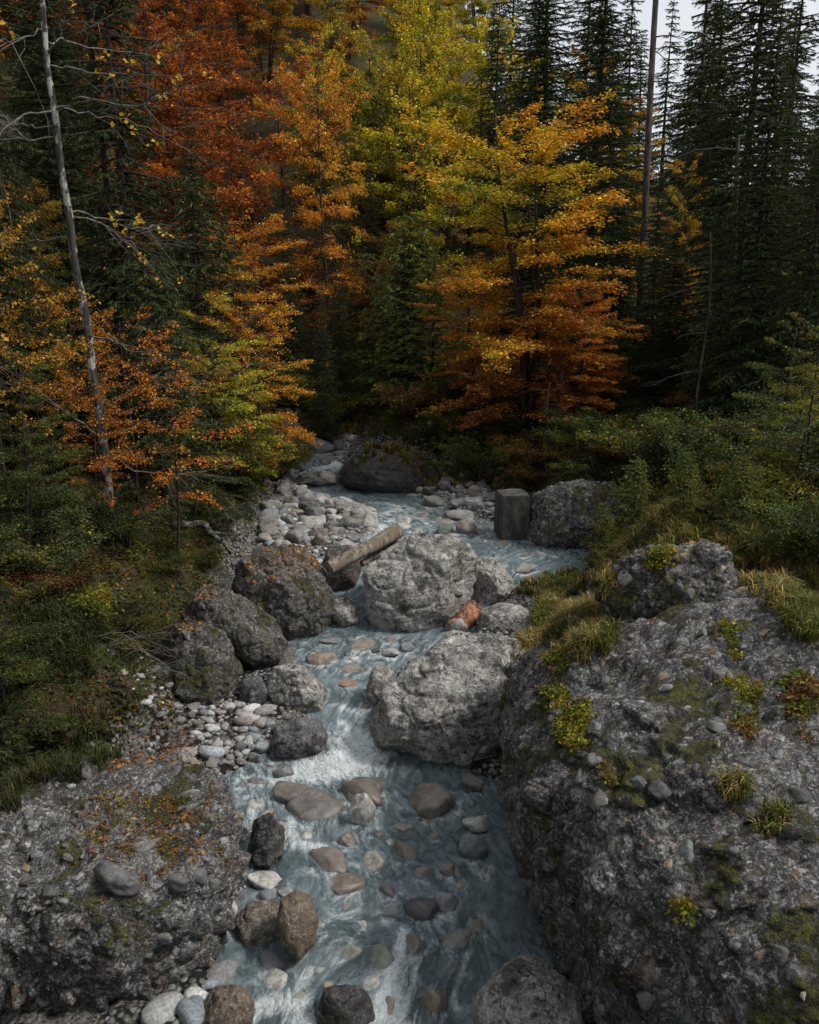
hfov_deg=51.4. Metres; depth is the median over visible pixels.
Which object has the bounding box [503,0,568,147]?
spruce tree
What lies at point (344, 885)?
stone
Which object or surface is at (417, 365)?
spruce sapling
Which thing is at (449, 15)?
beech tree
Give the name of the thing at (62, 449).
bush
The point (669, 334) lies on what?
spruce tree
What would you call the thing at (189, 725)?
cobble
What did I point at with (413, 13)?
broadleaf tree
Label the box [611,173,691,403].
spruce tree
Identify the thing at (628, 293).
spruce tree
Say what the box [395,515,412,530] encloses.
cobble
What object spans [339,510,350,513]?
cobble
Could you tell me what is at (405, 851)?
cobble
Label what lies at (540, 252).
beech tree
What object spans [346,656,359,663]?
cobble
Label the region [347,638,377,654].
stone
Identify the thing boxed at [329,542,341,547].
cobble
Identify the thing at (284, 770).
stone
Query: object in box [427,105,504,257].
beech tree
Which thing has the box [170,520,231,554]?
fallen trunk
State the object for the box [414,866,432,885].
cobble
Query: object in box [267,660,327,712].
speckled boulder
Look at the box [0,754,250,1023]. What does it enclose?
conglomerate boulder
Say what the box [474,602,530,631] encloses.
white boulder
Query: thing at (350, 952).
cobble
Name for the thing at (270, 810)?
cobble
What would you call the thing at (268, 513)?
cobble
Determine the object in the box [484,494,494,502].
cobble
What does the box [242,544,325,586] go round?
fallen leaves
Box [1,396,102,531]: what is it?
hazel tree
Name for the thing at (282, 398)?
bush
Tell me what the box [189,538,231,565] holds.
bush
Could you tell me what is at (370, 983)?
cobble
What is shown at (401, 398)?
shrub
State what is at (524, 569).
stone
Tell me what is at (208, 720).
cobble
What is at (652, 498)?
bush
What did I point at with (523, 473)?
bush
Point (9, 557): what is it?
bush
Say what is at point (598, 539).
spruce sapling
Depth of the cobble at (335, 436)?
27.09 m
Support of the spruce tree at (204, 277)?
on the ground at (120, 1010)
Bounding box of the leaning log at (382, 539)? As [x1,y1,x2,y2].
[324,523,403,573]
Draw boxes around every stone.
[173,747,197,756]
[230,900,237,916]
[247,732,261,740]
[247,870,281,891]
[248,752,262,763]
[254,738,270,754]
[256,888,277,900]
[272,764,294,779]
[273,781,308,809]
[278,886,292,896]
[283,787,344,838]
[299,516,325,528]
[300,528,309,531]
[306,652,336,667]
[307,847,346,877]
[309,439,335,456]
[319,637,340,643]
[328,872,365,906]
[337,533,361,542]
[337,832,358,848]
[338,678,358,687]
[339,513,350,517]
[340,663,366,675]
[341,779,382,806]
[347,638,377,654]
[348,792,375,828]
[351,776,390,807]
[363,851,388,878]
[364,943,394,972]
[365,665,395,706]
[369,648,379,654]
[382,648,398,655]
[398,522,410,531]
[399,642,413,652]
[404,898,438,926]
[408,782,455,823]
[418,988,447,1023]
[422,495,444,510]
[434,892,458,911]
[437,524,453,534]
[439,864,454,877]
[444,509,474,519]
[448,618,467,631]
[456,520,476,539]
[458,833,488,865]
[460,774,483,792]
[462,815,490,832]
[464,518,473,522]
[470,492,484,498]
[484,532,496,539]
[513,563,536,575]
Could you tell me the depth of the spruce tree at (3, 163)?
35.53 m
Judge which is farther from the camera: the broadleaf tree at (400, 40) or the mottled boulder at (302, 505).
the broadleaf tree at (400, 40)
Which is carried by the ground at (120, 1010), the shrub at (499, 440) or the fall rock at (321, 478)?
the shrub at (499, 440)
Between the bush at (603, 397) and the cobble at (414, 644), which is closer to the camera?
the cobble at (414, 644)
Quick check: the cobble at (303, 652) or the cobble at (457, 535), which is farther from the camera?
the cobble at (457, 535)
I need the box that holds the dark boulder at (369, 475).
[339,449,439,497]
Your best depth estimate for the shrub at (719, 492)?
12.72 m
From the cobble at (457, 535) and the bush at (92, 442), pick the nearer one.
the bush at (92, 442)
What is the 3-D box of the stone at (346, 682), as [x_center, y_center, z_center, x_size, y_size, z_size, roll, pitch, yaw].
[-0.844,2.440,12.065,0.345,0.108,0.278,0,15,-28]
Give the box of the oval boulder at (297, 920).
[276,889,318,960]
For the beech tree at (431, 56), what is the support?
on the ground at (120, 1010)
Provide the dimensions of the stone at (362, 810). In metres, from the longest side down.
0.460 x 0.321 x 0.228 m
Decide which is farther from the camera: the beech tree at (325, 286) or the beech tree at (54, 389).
the beech tree at (325, 286)
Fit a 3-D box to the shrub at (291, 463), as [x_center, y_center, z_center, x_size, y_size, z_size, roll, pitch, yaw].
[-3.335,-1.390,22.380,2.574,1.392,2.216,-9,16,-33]
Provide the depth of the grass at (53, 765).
10.14 m
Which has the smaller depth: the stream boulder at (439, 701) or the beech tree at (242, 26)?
the stream boulder at (439, 701)
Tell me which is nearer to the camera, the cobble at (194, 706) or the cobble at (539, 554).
the cobble at (194, 706)
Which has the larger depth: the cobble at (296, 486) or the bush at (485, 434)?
the bush at (485, 434)
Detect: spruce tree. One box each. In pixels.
[0,0,27,55]
[0,0,114,191]
[0,0,163,365]
[0,35,102,465]
[0,93,30,215]
[4,1,98,151]
[21,2,104,220]
[24,1,102,216]
[37,0,231,451]
[70,3,111,71]
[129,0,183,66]
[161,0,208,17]
[161,110,261,412]
[269,207,317,414]
[300,289,349,442]
[310,259,366,428]
[347,164,387,343]
[373,238,430,411]
[432,294,441,340]
[452,0,616,322]
[456,0,526,286]
[465,0,559,188]
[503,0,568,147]
[511,0,666,342]
[539,40,659,366]
[555,0,619,178]
[569,0,636,176]
[597,0,656,298]
[598,208,636,361]
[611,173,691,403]
[620,30,662,218]
[624,0,818,396]
[633,227,693,400]
[635,1,686,262]
[638,0,743,332]
[644,44,702,303]
[656,0,753,204]
[658,0,750,245]
[661,0,818,428]
[675,225,742,426]
[730,0,818,308]
[731,122,818,455]
[736,184,792,385]
[755,110,818,403]
[775,0,816,158]
[787,66,818,233]
[788,56,818,201]
[790,59,818,195]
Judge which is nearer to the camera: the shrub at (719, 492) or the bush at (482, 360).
the shrub at (719, 492)
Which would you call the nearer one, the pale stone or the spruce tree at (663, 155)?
the pale stone
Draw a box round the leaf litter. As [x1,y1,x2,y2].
[0,244,813,785]
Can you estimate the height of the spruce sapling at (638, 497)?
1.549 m
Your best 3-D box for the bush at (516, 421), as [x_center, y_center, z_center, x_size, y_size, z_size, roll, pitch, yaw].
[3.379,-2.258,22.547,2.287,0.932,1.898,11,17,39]
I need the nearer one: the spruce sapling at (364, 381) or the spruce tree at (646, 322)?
the spruce tree at (646, 322)
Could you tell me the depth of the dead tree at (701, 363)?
18.62 m
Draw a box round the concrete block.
[494,489,529,549]
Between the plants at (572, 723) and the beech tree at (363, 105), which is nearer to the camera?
the plants at (572, 723)
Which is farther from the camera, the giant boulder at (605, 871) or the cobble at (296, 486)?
the cobble at (296, 486)
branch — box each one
[92,616,214,664]
[100,630,226,666]
[101,609,176,656]
[104,635,216,680]
[109,635,182,672]
[115,649,226,694]
[138,658,184,692]
[144,652,203,688]
[215,498,243,516]
[216,504,247,520]
[261,480,289,487]
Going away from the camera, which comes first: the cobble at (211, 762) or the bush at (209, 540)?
the cobble at (211, 762)
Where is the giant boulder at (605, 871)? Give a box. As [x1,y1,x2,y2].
[497,540,818,1023]
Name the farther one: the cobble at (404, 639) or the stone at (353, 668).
the cobble at (404, 639)
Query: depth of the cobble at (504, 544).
17.62 m
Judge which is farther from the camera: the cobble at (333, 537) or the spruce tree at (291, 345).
the spruce tree at (291, 345)
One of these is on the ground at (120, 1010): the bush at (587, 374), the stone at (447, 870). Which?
the bush at (587, 374)
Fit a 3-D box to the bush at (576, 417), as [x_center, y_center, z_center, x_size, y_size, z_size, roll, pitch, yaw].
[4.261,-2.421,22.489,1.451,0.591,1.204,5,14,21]
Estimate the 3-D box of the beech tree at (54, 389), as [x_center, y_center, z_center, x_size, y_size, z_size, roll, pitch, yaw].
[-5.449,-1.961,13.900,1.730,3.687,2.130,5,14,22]
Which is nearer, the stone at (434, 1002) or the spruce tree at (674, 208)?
the stone at (434, 1002)
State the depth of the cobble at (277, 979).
7.14 m
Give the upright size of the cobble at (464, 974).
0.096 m
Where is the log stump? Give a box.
[444,600,481,631]
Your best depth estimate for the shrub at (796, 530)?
10.98 m
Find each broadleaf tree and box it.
[270,22,361,209]
[325,23,420,232]
[343,22,481,259]
[344,65,476,307]
[362,0,459,180]
[370,0,471,117]
[396,0,456,33]
[431,0,562,260]
[438,0,468,8]
[449,0,508,78]
[457,0,511,51]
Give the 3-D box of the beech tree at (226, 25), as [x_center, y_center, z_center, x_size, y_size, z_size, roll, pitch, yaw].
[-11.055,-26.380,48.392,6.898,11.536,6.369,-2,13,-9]
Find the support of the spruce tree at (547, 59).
on the ground at (120, 1010)
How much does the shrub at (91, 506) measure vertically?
1.010 m
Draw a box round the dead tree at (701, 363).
[636,232,720,419]
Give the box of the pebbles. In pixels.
[98,437,505,1023]
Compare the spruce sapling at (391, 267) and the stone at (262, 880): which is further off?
the spruce sapling at (391, 267)
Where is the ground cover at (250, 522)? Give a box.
[0,252,817,773]
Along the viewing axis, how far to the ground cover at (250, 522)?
14.01 m
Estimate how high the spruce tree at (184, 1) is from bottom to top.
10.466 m
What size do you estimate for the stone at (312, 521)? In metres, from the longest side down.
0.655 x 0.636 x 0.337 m
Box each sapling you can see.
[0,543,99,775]
[0,715,40,784]
[71,257,261,519]
[99,173,301,452]
[323,253,399,380]
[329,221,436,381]
[332,214,470,406]
[346,282,415,392]
[382,256,481,404]
[485,382,610,470]
[523,355,594,428]
[575,501,617,566]
[601,459,658,550]
[654,451,711,526]
[706,455,764,536]
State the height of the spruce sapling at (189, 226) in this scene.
6.815 m
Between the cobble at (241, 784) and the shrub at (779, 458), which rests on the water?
the cobble at (241, 784)
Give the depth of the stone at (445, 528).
18.40 m
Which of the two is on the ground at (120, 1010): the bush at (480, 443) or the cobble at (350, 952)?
the bush at (480, 443)
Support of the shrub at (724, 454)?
on the ground at (120, 1010)
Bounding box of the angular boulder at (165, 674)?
[155,660,172,682]
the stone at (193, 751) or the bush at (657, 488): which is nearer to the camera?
the stone at (193, 751)
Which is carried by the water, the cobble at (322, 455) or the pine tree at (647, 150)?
the cobble at (322, 455)
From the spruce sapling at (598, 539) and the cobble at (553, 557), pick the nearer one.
the spruce sapling at (598, 539)
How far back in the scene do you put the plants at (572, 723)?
6.70 m
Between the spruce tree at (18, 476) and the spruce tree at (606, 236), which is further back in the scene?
the spruce tree at (606, 236)
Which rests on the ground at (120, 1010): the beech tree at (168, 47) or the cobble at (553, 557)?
the beech tree at (168, 47)
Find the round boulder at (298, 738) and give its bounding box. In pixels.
[270,716,327,761]
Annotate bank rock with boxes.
[163,747,199,762]
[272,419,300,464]
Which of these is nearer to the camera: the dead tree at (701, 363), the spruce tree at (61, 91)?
the dead tree at (701, 363)
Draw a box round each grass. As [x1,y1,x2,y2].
[0,581,125,814]
[292,406,521,490]
[509,491,818,840]
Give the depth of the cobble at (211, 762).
10.23 m
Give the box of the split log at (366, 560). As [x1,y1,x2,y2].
[359,539,398,566]
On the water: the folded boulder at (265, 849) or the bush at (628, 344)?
the folded boulder at (265, 849)
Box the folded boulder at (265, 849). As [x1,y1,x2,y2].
[247,812,284,870]
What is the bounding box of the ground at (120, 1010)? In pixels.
[0,0,818,1023]
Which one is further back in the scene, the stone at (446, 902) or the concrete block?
the concrete block
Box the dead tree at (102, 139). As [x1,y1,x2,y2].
[56,2,186,427]
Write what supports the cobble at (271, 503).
on the ground at (120, 1010)
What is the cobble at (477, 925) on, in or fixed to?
on the water
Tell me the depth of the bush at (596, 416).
22.32 m
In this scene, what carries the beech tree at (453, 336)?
on the ground at (120, 1010)
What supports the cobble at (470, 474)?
on the ground at (120, 1010)
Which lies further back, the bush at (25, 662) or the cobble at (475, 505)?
the cobble at (475, 505)
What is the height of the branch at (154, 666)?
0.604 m
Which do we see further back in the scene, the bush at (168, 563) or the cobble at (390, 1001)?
the bush at (168, 563)
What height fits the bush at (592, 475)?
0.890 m
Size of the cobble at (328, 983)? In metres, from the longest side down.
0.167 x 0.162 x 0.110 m
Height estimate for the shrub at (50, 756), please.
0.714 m
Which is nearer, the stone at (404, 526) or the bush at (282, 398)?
the stone at (404, 526)
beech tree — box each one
[0,10,18,56]
[0,13,15,97]
[0,164,106,373]
[0,189,112,529]
[0,307,58,465]
[4,0,283,316]
[9,275,146,483]
[20,0,136,80]
[41,368,153,548]
[47,304,179,507]
[59,1,164,116]
[79,334,259,569]
[81,23,203,236]
[83,33,247,309]
[111,21,304,338]
[134,0,255,104]
[143,0,246,207]
[162,0,274,135]
[168,186,317,390]
[180,267,328,492]
[184,55,363,362]
[201,0,289,52]
[221,0,319,104]
[252,14,384,368]
[282,0,378,146]
[302,0,393,59]
[304,0,311,20]
[309,13,451,295]
[390,0,490,222]
[397,89,668,437]
[403,0,473,95]
[413,251,521,405]
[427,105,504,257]
[520,268,648,419]
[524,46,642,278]
[556,97,674,299]
[648,152,713,370]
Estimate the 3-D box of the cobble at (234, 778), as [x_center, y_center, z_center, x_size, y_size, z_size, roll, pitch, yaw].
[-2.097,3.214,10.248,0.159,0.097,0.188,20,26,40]
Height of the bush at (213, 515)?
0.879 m
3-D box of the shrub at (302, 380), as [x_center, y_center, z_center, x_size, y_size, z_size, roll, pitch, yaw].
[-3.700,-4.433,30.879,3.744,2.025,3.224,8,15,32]
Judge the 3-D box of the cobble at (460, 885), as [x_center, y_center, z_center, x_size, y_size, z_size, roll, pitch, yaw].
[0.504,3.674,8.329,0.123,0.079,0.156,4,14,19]
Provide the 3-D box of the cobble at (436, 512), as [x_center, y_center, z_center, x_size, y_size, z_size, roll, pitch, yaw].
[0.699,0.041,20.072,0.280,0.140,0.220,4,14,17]
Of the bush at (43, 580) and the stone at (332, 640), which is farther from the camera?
the stone at (332, 640)
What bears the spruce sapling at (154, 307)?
on the ground at (120, 1010)
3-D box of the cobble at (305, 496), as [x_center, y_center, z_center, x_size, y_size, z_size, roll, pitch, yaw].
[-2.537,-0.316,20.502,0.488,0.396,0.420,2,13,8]
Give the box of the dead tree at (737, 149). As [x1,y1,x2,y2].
[643,136,777,403]
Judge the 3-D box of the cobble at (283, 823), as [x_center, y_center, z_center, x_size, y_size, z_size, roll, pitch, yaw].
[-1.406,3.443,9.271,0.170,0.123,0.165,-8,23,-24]
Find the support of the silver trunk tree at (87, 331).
on the ground at (120, 1010)
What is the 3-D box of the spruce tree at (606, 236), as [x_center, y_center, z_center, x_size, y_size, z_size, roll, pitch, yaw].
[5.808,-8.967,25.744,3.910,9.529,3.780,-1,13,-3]
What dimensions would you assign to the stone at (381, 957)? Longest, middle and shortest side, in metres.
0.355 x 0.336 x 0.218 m
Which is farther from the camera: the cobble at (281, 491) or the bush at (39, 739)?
the cobble at (281, 491)
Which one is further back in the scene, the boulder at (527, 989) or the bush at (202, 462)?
the bush at (202, 462)
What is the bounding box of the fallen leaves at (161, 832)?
[67,580,273,870]
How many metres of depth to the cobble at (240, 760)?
10.32 m
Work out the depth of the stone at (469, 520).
19.02 m
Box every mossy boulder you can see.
[161,621,242,705]
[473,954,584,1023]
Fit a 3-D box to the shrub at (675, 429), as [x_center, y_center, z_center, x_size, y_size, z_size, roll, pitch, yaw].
[5.643,-1.347,16.944,2.444,1.499,2.945,-2,13,-8]
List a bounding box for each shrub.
[0,507,120,581]
[0,616,64,696]
[2,743,79,779]
[9,479,118,535]
[57,581,123,621]
[152,412,307,486]
[251,431,319,481]
[256,365,359,411]
[300,377,376,420]
[371,378,448,417]
[399,404,484,456]
[423,432,520,481]
[478,420,535,461]
[540,407,644,456]
[575,408,737,492]
[587,409,685,467]
[633,405,771,471]
[658,426,790,495]
[663,454,798,513]
[678,377,818,466]
[713,414,818,511]
[717,480,818,567]
[722,447,818,523]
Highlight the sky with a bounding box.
[465,0,818,185]
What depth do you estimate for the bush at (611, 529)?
15.28 m
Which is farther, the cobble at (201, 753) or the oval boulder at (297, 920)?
the cobble at (201, 753)
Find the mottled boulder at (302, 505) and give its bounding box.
[298,500,326,510]
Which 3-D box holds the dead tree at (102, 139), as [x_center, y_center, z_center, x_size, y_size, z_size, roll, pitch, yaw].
[-5.707,-7.510,16.141,3.486,12.559,2.353,-9,16,-35]
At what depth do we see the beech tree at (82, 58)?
51.23 m
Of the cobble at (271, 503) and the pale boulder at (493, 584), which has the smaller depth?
the pale boulder at (493, 584)
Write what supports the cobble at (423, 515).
on the water
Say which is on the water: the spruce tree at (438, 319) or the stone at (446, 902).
the stone at (446, 902)
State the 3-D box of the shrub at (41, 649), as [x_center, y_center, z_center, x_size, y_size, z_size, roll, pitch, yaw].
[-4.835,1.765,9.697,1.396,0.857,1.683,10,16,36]
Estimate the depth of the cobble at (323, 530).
18.04 m
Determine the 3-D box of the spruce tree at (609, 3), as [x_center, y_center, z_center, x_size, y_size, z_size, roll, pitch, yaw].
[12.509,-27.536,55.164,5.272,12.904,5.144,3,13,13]
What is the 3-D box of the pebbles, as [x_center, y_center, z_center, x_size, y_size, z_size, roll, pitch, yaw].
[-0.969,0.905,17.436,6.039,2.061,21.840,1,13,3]
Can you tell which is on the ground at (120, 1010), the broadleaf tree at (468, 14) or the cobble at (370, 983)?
the broadleaf tree at (468, 14)
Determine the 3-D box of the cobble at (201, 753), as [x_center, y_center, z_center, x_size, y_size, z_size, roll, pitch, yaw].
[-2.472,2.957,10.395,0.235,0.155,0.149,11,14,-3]
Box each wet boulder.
[202,983,255,1023]
[314,984,374,1023]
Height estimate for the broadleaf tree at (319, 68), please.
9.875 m
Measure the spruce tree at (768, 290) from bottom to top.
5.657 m
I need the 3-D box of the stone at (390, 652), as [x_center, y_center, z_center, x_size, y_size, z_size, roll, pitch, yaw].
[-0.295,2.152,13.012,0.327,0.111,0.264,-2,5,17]
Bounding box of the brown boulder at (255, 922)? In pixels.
[231,899,294,975]
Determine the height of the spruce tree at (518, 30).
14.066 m
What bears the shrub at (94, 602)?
on the ground at (120, 1010)
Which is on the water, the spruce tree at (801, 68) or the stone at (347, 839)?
the stone at (347, 839)
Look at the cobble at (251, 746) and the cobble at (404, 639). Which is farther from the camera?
the cobble at (404, 639)
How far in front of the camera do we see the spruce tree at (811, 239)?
19.17 m
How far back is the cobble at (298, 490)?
21.02 m
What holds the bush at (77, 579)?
on the ground at (120, 1010)
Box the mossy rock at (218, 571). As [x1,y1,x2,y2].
[201,559,233,589]
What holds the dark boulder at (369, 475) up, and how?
on the ground at (120, 1010)
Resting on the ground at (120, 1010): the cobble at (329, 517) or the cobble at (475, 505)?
the cobble at (329, 517)
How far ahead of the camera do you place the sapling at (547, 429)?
20.47 m
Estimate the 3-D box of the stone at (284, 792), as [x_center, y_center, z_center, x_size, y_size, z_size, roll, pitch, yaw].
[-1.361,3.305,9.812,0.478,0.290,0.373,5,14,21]
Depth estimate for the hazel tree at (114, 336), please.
18.73 m
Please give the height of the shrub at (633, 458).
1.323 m
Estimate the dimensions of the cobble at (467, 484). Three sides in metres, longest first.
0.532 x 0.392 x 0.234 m
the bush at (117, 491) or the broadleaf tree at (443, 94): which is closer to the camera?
the bush at (117, 491)
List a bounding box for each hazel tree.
[0,280,108,445]
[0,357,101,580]
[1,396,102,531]
[79,267,197,431]
[148,293,283,479]
[180,335,298,493]
[675,406,701,451]
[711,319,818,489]
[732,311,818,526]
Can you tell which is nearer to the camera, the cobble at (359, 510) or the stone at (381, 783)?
the stone at (381, 783)
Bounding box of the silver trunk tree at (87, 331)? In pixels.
[0,0,277,533]
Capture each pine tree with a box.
[617,0,691,361]
[801,1,818,298]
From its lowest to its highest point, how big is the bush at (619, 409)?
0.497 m
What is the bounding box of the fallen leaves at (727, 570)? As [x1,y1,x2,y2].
[383,374,729,652]
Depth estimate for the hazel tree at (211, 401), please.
17.39 m
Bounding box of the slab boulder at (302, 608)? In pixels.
[231,544,336,646]
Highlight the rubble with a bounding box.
[140,416,501,1023]
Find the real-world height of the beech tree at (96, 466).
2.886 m
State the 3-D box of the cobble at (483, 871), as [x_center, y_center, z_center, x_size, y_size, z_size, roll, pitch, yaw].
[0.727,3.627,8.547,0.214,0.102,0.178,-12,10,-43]
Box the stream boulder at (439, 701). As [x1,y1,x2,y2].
[370,630,524,768]
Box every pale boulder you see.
[362,533,477,641]
[471,556,513,608]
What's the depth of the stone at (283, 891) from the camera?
8.20 m
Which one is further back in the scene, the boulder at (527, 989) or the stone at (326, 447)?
the stone at (326, 447)
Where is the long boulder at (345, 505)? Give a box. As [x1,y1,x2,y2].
[329,501,376,512]
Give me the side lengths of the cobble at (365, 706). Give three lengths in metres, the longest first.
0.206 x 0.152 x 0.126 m
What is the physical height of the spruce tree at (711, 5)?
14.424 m
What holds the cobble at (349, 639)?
on the water
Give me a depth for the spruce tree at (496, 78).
36.81 m
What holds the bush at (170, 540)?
on the ground at (120, 1010)
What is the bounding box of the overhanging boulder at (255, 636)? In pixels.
[179,586,287,667]
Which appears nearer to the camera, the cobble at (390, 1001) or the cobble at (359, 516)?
the cobble at (390, 1001)
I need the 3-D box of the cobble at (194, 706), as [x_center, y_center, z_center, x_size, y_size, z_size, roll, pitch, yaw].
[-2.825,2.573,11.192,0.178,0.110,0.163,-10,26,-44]
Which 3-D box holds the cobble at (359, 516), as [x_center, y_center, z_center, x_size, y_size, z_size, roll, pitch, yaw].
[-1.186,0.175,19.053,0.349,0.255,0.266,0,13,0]
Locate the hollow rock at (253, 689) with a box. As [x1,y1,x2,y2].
[239,675,267,703]
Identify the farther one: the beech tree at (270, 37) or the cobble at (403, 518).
the beech tree at (270, 37)
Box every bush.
[0,433,97,479]
[0,442,92,480]
[0,474,68,507]
[0,496,88,545]
[0,533,32,573]
[0,567,60,600]
[1,647,56,684]
[2,369,89,403]
[4,549,130,600]
[10,706,83,748]
[42,386,91,405]
[55,473,134,505]
[73,428,139,445]
[73,493,165,547]
[78,391,182,427]
[91,443,154,470]
[106,594,168,630]
[109,610,182,653]
[129,624,165,649]
[136,523,199,548]
[138,545,207,575]
[170,440,255,480]
[177,402,223,422]
[180,489,260,536]
[188,419,272,448]
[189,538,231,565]
[193,530,225,545]
[208,404,267,423]
[215,467,271,495]
[249,390,289,410]
[260,391,292,409]
[322,333,359,350]
[341,394,379,412]
[402,346,459,372]
[412,373,494,403]
[429,358,463,376]
[458,429,517,453]
[473,353,530,371]
[475,427,523,444]
[477,320,515,336]
[492,408,567,443]
[493,439,566,466]
[497,364,551,375]
[497,459,558,486]
[504,366,554,386]
[524,423,569,448]
[544,450,635,482]
[548,408,594,424]
[553,373,598,384]
[572,390,621,411]
[576,337,635,367]
[577,413,608,419]
[579,437,636,466]
[590,402,645,415]
[592,521,630,541]
[596,336,661,359]
[597,476,690,514]
[612,355,643,373]
[627,489,699,509]
[634,503,657,516]
[650,395,678,408]
[652,373,737,398]
[659,387,726,413]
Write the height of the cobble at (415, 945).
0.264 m
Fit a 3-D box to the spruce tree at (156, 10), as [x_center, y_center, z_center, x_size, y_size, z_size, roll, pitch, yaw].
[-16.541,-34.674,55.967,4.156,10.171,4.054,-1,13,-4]
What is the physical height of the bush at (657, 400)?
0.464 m
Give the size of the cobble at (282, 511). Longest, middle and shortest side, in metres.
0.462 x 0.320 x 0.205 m
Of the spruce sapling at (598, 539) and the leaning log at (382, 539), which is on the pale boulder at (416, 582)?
the leaning log at (382, 539)
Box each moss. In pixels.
[66,775,233,915]
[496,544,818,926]
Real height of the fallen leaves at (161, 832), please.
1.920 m
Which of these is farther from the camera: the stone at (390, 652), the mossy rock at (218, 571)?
the mossy rock at (218, 571)
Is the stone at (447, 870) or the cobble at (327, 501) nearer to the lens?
the stone at (447, 870)
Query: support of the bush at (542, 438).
on the ground at (120, 1010)
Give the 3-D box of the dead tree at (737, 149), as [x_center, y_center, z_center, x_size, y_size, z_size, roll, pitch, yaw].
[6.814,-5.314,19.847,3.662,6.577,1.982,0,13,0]
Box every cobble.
[185,722,192,727]
[187,702,200,709]
[188,711,195,718]
[193,719,205,727]
[198,747,207,759]
[199,709,208,716]
[205,717,214,723]
[206,757,219,767]
[222,758,233,764]
[227,772,240,784]
[234,741,244,750]
[235,781,248,792]
[236,757,246,763]
[246,799,266,819]
[247,777,267,789]
[248,743,254,749]
[256,508,278,522]
[256,807,278,820]
[257,524,278,536]
[257,532,270,541]
[257,950,292,981]
[258,967,288,1003]
[259,520,278,526]
[260,499,280,509]
[264,719,275,729]
[266,761,274,767]
[267,495,284,501]
[276,480,290,489]
[276,488,292,495]
[278,508,288,514]
[278,821,287,832]
[282,503,298,509]
[282,514,292,523]
[283,496,298,503]
[284,830,315,853]
[285,528,303,544]
[290,508,302,514]
[290,991,308,1019]
[292,463,304,471]
[292,485,306,491]
[293,487,313,495]
[295,491,314,502]
[298,648,306,657]
[303,506,324,515]
[307,529,321,535]
[310,967,326,978]
[313,533,327,545]
[314,524,323,529]
[315,493,323,500]
[317,454,328,461]
[318,496,332,501]
[318,528,327,532]
[318,781,325,787]
[318,923,328,936]
[320,458,333,467]
[322,532,336,536]
[322,980,337,991]
[324,499,333,504]
[324,508,336,514]
[324,520,339,528]
[326,514,333,520]
[327,944,362,974]
[329,434,342,442]
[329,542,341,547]
[330,535,337,540]
[333,450,343,458]
[336,442,347,450]
[336,516,355,522]
[338,527,345,532]
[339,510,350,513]
[340,539,356,546]
[340,972,382,1003]
[341,900,361,925]
[343,517,361,528]
[346,638,353,643]
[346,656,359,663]
[351,507,367,515]
[351,920,366,931]
[352,514,363,519]
[360,704,371,713]
[361,511,377,528]
[369,662,385,667]
[370,654,378,662]
[373,830,383,842]
[376,996,394,1014]
[379,882,394,897]
[380,905,400,918]
[382,636,396,647]
[385,839,393,848]
[391,823,417,837]
[392,840,418,874]
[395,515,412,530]
[396,933,423,969]
[400,637,409,642]
[410,510,421,514]
[411,642,418,647]
[412,498,421,505]
[412,512,429,522]
[412,527,426,532]
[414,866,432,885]
[420,820,429,828]
[422,486,436,494]
[422,641,432,647]
[429,832,440,842]
[433,510,444,516]
[436,518,454,523]
[437,480,450,490]
[438,928,471,968]
[441,476,455,484]
[445,485,456,493]
[450,497,465,508]
[450,533,464,539]
[455,492,465,497]
[455,880,465,893]
[456,971,470,985]
[458,471,473,478]
[463,480,475,488]
[465,497,479,504]
[466,485,482,493]
[467,501,483,509]
[468,918,488,938]
[469,535,483,543]
[472,866,487,879]
[475,519,485,526]
[478,483,486,487]
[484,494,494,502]
[485,501,493,506]
[494,541,510,550]
[532,551,548,564]
[546,555,561,563]
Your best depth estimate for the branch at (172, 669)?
11.14 m
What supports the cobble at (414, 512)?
on the water
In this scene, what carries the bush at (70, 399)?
on the ground at (120, 1010)
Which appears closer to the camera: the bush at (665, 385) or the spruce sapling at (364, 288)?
the bush at (665, 385)
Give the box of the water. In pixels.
[216,408,587,1023]
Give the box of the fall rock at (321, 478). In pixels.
[295,470,340,485]
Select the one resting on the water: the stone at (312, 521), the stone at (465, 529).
the stone at (465, 529)
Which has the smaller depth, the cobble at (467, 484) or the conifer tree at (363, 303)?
the cobble at (467, 484)
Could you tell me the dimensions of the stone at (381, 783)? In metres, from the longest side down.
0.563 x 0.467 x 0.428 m
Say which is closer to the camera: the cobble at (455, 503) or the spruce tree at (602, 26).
the cobble at (455, 503)
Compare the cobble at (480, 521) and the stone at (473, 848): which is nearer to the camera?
the stone at (473, 848)
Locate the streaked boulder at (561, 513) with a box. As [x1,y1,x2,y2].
[527,478,630,553]
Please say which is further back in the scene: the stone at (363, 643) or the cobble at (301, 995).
the stone at (363, 643)
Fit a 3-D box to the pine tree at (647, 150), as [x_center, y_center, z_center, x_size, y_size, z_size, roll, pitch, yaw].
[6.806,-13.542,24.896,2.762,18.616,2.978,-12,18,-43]
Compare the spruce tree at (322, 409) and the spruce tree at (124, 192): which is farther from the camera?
the spruce tree at (322, 409)
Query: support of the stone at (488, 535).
on the water
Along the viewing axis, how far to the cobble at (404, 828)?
9.20 m
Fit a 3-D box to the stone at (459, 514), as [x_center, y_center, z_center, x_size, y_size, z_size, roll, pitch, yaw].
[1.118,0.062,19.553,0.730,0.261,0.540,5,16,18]
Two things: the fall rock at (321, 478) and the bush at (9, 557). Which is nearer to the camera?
the bush at (9, 557)
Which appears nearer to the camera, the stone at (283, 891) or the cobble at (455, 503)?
the stone at (283, 891)
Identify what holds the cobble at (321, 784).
on the water

